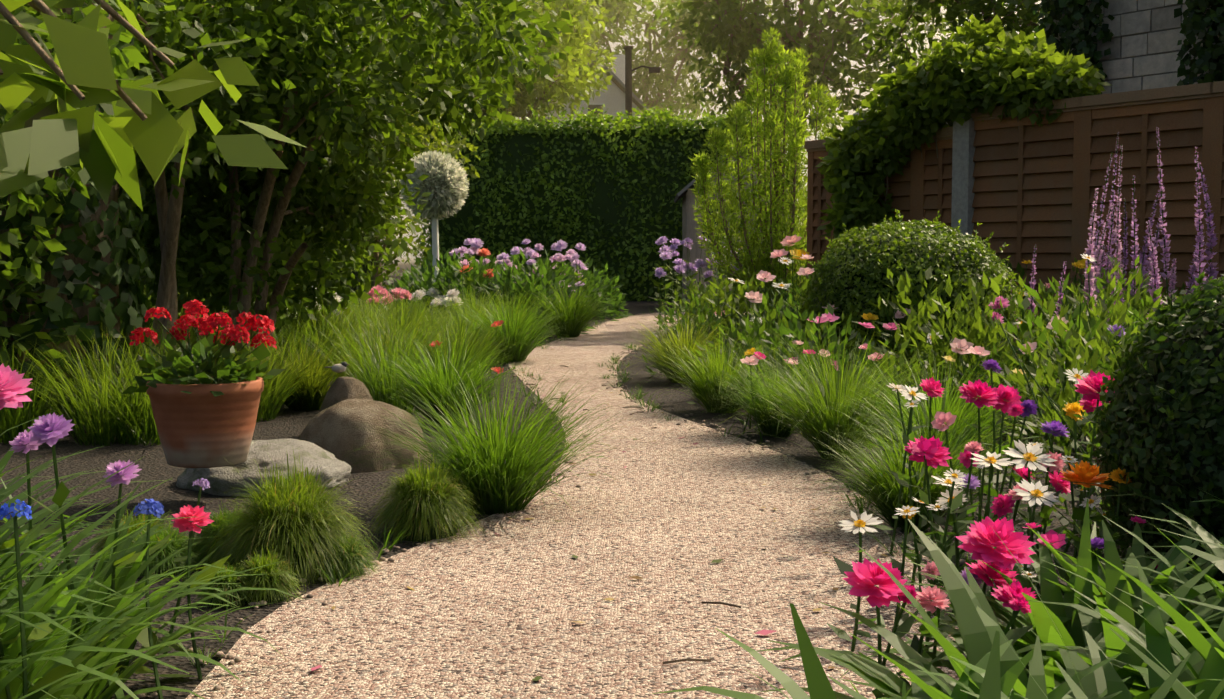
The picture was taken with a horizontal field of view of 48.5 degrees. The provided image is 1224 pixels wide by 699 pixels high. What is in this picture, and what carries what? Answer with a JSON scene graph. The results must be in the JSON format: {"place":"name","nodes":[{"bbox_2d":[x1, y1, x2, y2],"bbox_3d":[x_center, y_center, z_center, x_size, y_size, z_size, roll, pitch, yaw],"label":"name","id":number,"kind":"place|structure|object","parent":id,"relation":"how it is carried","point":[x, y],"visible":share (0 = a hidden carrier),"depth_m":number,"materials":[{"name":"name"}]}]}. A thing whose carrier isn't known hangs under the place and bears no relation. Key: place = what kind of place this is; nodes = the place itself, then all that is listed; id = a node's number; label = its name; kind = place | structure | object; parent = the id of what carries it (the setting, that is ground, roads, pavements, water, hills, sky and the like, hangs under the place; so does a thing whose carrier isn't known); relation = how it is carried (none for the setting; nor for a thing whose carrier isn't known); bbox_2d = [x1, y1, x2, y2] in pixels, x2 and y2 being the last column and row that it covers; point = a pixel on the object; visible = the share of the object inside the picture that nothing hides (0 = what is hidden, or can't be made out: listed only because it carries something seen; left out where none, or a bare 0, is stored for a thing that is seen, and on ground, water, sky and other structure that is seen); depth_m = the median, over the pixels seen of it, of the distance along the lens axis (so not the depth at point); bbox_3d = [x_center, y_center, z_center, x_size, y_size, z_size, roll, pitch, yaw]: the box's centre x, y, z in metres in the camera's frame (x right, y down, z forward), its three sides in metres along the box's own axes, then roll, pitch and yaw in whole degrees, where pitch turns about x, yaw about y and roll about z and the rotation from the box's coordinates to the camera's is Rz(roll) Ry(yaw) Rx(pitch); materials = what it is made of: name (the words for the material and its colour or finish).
{"place":"outdoors","nodes":[
{"label":"outdoors","id":0,"kind":"place"},
{"bbox_2d":[0,0,306,210],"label":"overhanging branch","id":1,"kind":"object","parent":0,"point":[40,138],"visible":1,"depth_m":1.30,"materials":[{"name":"green plant"}]},
{"bbox_2d":[0,258,1130,698],"bbox_3d":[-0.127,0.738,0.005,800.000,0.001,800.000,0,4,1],"label":"garden ground","id":2,"kind":"structure","parent":0,"point":[358,488],"depth_m":4.45,"materials":[{"name":"soil"}]},
{"bbox_2d":[0,0,159,430],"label":"shrub","id":3,"kind":"object","parent":2,"relation":"on","point":[65,246],"visible":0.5,"depth_m":5.65,"materials":[{"name":"green plant"}]},
{"bbox_2d":[0,363,303,698],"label":"flowering plants","id":4,"kind":"object","parent":2,"relation":"on","point":[67,634],"visible":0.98,"depth_m":2.00,"materials":[{"name":"green plant"}]},
{"bbox_2d":[116,0,388,362],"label":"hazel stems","id":5,"kind":"object","parent":2,"relation":"on","point":[166,238],"visible":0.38,"depth_m":7.00,"materials":[{"name":"green plant"}]},
{"bbox_2d":[176,438,351,496],"bbox_3d":[-1.118,0.364,4.395,0.557,0.137,0.508,0,4,1],"label":"flat rock","id":6,"kind":"object","parent":2,"relation":"on","point":[222,480],"visible":0.67,"depth_m":4.26,"materials":[{"name":"grey stone"}]},
{"bbox_2d":[146,376,263,467],"bbox_3d":[-1.207,0.214,4.048,0.336,0.249,0.336,0,4,1],"label":"terracotta pot","id":7,"kind":"object","parent":6,"relation":"on","point":[201,426],"visible":0.88,"depth_m":3.93,"materials":[{"name":"ceramic"}]},
{"bbox_2d":[122,299,284,396],"bbox_3d":[-1.210,-0.009,4.033,0.455,0.278,0.464,0,4,1],"label":"geranium plant","id":8,"kind":"object","parent":7,"relation":"on","point":[193,364],"visible":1,"depth_m":4.01,"materials":[{"name":"red plant"}]},
{"bbox_2d":[136,147,403,312],"bbox_3d":[-4.924,-1.727,17.284,1.662,2.697,5.662,3,5,37],"label":"hedge","id":9,"kind":"object","parent":2,"relation":"on","point":[365,270],"depth_m":18.73,"materials":[{"name":"green plant"}]},
{"bbox_2d":[0,280,552,445],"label":"ornamental grass","id":10,"kind":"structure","parent":2,"relation":"on","point":[109,413],"depth_m":6.17,"materials":[{"name":"green plant"}]},
{"bbox_2d":[75,446,487,608],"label":"grass tufts","id":11,"kind":"object","parent":2,"relation":"on","point":[293,521],"depth_m":3.13,"materials":[{"name":"green plant"}]},
{"bbox_2d":[319,377,372,411],"bbox_3d":[-1.086,0.239,5.592,0.226,0.260,0.221,-3,5,-39],"label":"boulder","id":12,"kind":"object","parent":2,"relation":"on","point":[342,389],"visible":0.33,"depth_m":5.53,"materials":[{"name":"brown stone"}]},
{"bbox_2d":[324,362,348,372],"bbox_3d":[-1.129,0.074,5.580,0.099,0.050,0.040,0,4,1],"label":"bird","id":13,"kind":"object","parent":12,"relation":"on","point":[338,368],"visible":1,"depth_m":5.57},
{"bbox_2d":[133,0,575,363],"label":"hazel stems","id":14,"kind":"object","parent":2,"relation":"on","point":[470,61],"visible":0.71,"depth_m":7.39,"materials":[{"name":"green plant"}]},
{"bbox_2d":[299,399,430,471],"bbox_3d":[-0.880,0.304,4.811,0.416,0.259,0.423,3,5,34],"label":"boulder","id":15,"kind":"object","parent":2,"relation":"on","point":[336,431],"visible":0.6,"depth_m":4.68,"materials":[{"name":"brown stone"}]},
{"bbox_2d":[319,41,486,305],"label":"golden shrub trunk limbs","id":16,"kind":"object","parent":2,"relation":"on","point":[445,147],"visible":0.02,"depth_m":16.68,"materials":[{"name":"green plant"}]},
{"bbox_2d":[399,150,468,283],"bbox_3d":[-1.821,-1.142,13.960,0.737,1.813,0.725,0,4,1],"label":"topiary tree","id":17,"kind":"object","parent":2,"relation":"on","point":[447,184],"visible":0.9,"depth_m":13.75,"materials":[{"name":"green plant"}]},
{"bbox_2d":[246,273,656,514],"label":"grass tufts","id":18,"kind":"object","parent":2,"relation":"on","point":[445,398],"visible":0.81,"depth_m":4.12,"materials":[{"name":"green plant"}]},
{"bbox_2d":[379,0,617,130],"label":"tree","id":19,"kind":"object","parent":2,"relation":"on","point":[569,65],"depth_m":46.72,"materials":[{"name":"green plant"}]},
{"bbox_2d":[285,236,751,405],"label":"flowers","id":20,"kind":"object","parent":2,"relation":"on","point":[572,257],"visible":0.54,"depth_m":13.13,"materials":[{"name":"purple plant"}]},
{"bbox_2d":[379,247,758,334],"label":"perennials","id":21,"kind":"object","parent":2,"relation":"on","point":[448,276],"visible":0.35,"depth_m":13.22,"materials":[{"name":"green plant"}]},
{"bbox_2d":[407,99,769,301],"bbox_3d":[-0.318,-2.398,22.176,6.155,3.352,1.838,0,4,5],"label":"tall hedge","id":22,"kind":"object","parent":2,"relation":"on","point":[603,194],"visible":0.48,"depth_m":21.75,"materials":[{"name":"green plant"}]},
{"bbox_2d":[528,55,666,129],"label":"house","id":23,"kind":"structure","parent":2,"relation":"on","point":[616,106],"depth_m":63.53,"materials":[{"name":"white paint"}]},
{"bbox_2d":[624,46,659,125],"bbox_3d":[0.782,-4.834,35.692,0.951,6.161,0.242,0,4,1],"label":"utility pole","id":24,"kind":"object","parent":2,"relation":"on","point":[628,83],"depth_m":35.48,"materials":[{"name":"brown wood"}]},
{"bbox_2d":[525,0,777,128],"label":"tree","id":25,"kind":"object","parent":2,"relation":"on","point":[648,88],"depth_m":72.33,"materials":[{"name":"green plant"}]},
{"bbox_2d":[674,141,798,309],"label":"garden shed","id":26,"kind":"structure","parent":2,"relation":"on","point":[689,225],"depth_m":17.85,"materials":[{"name":"grey wood"}]},
{"bbox_2d":[703,200,723,238],"bbox_3d":[1.438,-1.705,17.821,0.500,0.500,0.020,0,4,1],"label":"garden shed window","id":27,"kind":"structure","parent":26,"relation":"in","point":[710,200],"depth_m":17.81,"materials":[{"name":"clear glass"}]},
{"bbox_2d":[689,27,841,314],"bbox_3d":[1.616,-1.606,13.020,1.807,2.871,1.818,2,5,31],"label":"shrub","id":28,"kind":"object","parent":2,"relation":"on","point":[755,258],"visible":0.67,"depth_m":12.68,"materials":[{"name":"green plant"}]},
{"bbox_2d":[595,0,1007,243],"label":"dark tree limbs","id":29,"kind":"object","parent":2,"relation":"on","point":[750,23],"depth_m":39.56,"materials":[{"name":"green plant"}]},
{"bbox_2d":[805,139,831,275],"bbox_3d":[1.835,-0.986,11.884,0.130,1.670,0.326,-3,5,-35],"label":"fence panel","id":30,"kind":"object","parent":2,"relation":"on","point":[818,195],"visible":0.4,"depth_m":11.88,"materials":[{"name":"brown wood"}]},
{"bbox_2d":[615,310,1080,531],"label":"grass tufts","id":31,"kind":"object","parent":2,"relation":"on","point":[836,428],"visible":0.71,"depth_m":4.81,"materials":[{"name":"green plant"}]},
{"bbox_2d":[850,113,868,155],"bbox_3d":[2.093,-1.035,11.501,0.136,1.940,0.136,-3,5,-35],"label":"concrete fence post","id":32,"kind":"object","parent":2,"relation":"on","point":[864,120],"visible":0.12,"depth_m":11.38,"materials":[{"name":"grey concrete"}]},
{"bbox_2d":[831,137,848,246],"bbox_3d":[2.010,-0.969,11.633,0.130,1.670,0.325,-3,5,-35],"label":"fence panel","id":33,"kind":"object","parent":32,"relation":"attached to","point":[832,231],"depth_m":11.72,"materials":[{"name":"brown wood"}]},
{"bbox_2d":[874,135,916,225],"bbox_3d":[2.287,-0.941,11.238,0.130,1.670,0.682,-3,5,-35],"label":"fence panel","id":34,"kind":"object","parent":32,"relation":"attached to","point":[903,189],"visible":0.12,"depth_m":11.04,"materials":[{"name":"brown wood"}]},
{"bbox_2d":[794,209,1026,381],"bbox_3d":[1.641,-0.295,7.521,1.276,0.954,1.237,0,4,1],"label":"boxwood ball","id":35,"kind":"object","parent":2,"relation":"on","point":[848,276],"visible":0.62,"depth_m":7.13,"materials":[{"name":"green plant"}]},
{"bbox_2d":[642,253,1221,537],"bbox_3d":[2.318,-0.055,6.463,4.328,0.800,9.394,0,4,1],"label":"perennial foliage","id":36,"kind":"object","parent":2,"relation":"on","point":[1085,347],"visible":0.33,"depth_m":5.75,"materials":[{"name":"green plant"}]},
{"bbox_2d":[652,470,1223,698],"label":"strap leaves","id":37,"kind":"object","parent":2,"relation":"on","point":[1142,629],"visible":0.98,"depth_m":1.80,"materials":[{"name":"green plant"}]},
{"bbox_2d":[847,0,1050,76],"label":"tree limbs","id":38,"kind":"object","parent":2,"relation":"on","point":[1025,18],"depth_m":25.97,"materials":[{"name":"green plant"}]},
{"bbox_2d":[815,14,1110,242],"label":"climbing vine stems","id":39,"kind":"object","parent":2,"relation":"on","point":[946,83],"visible":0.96,"depth_m":10.58,"materials":[{"name":"green plant"}]},
{"bbox_2d":[951,106,975,236],"bbox_3d":[2.751,-1.009,10.558,0.167,2.020,0.167,-3,5,-35],"label":"concrete fence post","id":40,"kind":"object","parent":2,"relation":"on","point":[963,166],"visible":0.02,"depth_m":10.47,"materials":[{"name":"grey concrete"}]},
{"bbox_2d":[916,127,952,231],"bbox_3d":[2.615,-0.908,10.768,0.130,1.670,0.507,-3,5,-35],"label":"fence panel","id":41,"kind":"object","parent":40,"relation":"attached to","point":[934,184],"visible":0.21,"depth_m":10.76,"materials":[{"name":"brown wood"}]},
{"bbox_2d":[971,97,1082,313],"bbox_3d":[3.057,-0.924,10.132,0.130,1.790,1.077,-3,5,-35],"label":"fence panel","id":42,"kind":"object","parent":40,"relation":"attached to","point":[1026,190],"visible":0.6,"depth_m":10.02,"materials":[{"name":"brown wood"}]},
{"bbox_2d":[715,127,1222,698],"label":"flower stems","id":43,"kind":"object","parent":2,"relation":"on","point":[979,539],"visible":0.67,"depth_m":2.93,"materials":[{"name":"pink plant"}]},
{"bbox_2d":[1054,0,1223,93],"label":"stone wall","id":44,"kind":"structure","parent":2,"relation":"on","point":[1142,22],"depth_m":11.50,"materials":[{"name":"grey stone"}]},
{"bbox_2d":[1033,0,1223,95],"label":"ivy","id":45,"kind":"object","parent":44,"relation":"attached to","point":[1209,54],"visible":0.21,"depth_m":11.09,"materials":[{"name":"green plant"}]},
{"bbox_2d":[1057,0,1219,80],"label":"mortar joints","id":46,"kind":"object","parent":44,"relation":"attached to","point":[1133,57],"depth_m":11.54,"materials":[{"name":"grey concrete"}]},
{"bbox_2d":[1079,82,1213,310],"bbox_3d":[3.644,-0.866,9.293,0.130,1.790,1.013,-3,5,-35],"label":"fence panel","id":47,"kind":"object","parent":2,"relation":"on","point":[1180,117],"visible":0.52,"depth_m":9.21,"materials":[{"name":"brown wood"}]},
{"bbox_2d":[1073,271,1223,597],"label":"clipped shrub","id":48,"kind":"object","parent":2,"relation":"on","point":[1164,410],"visible":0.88,"depth_m":2.58,"materials":[{"name":"green plant"}]},
{"bbox_2d":[1208,81,1223,280],"bbox_3d":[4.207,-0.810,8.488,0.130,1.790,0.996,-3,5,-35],"label":"fence post","id":49,"kind":"object","parent":2,"relation":"on","point":[1217,190],"visible":0.54,"depth_m":8.81,"materials":[{"name":"brown wood"}]},
{"bbox_2d":[186,311,965,698],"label":"gravel path","id":50,"kind":"structure","parent":0,"point":[488,613],"depth_m":2.98,"materials":[{"name":"beige gravel"}]},
{"bbox_2d":[136,311,965,697],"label":"path edge stones","id":51,"kind":"object","parent":50,"relation":"on","point":[262,603],"visible":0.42,"depth_m":4.36,"materials":[{"name":"beige stone"}]},
{"bbox_2d":[311,316,886,698],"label":"path litter","id":52,"kind":"object","parent":50,"relation":"on","point":[761,632],"visible":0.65,"depth_m":2.87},
{"bbox_2d":[175,307,1034,665],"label":"path edge weeds","id":53,"kind":"object","parent":50,"relation":"on","point":[331,569],"visible":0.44,"depth_m":4.23,"materials":[{"name":"green plant"}]},
{"bbox_2d":[161,0,1044,278],"label":"sky","id":54,"kind":"structure","parent":0,"point":[612,45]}
]}

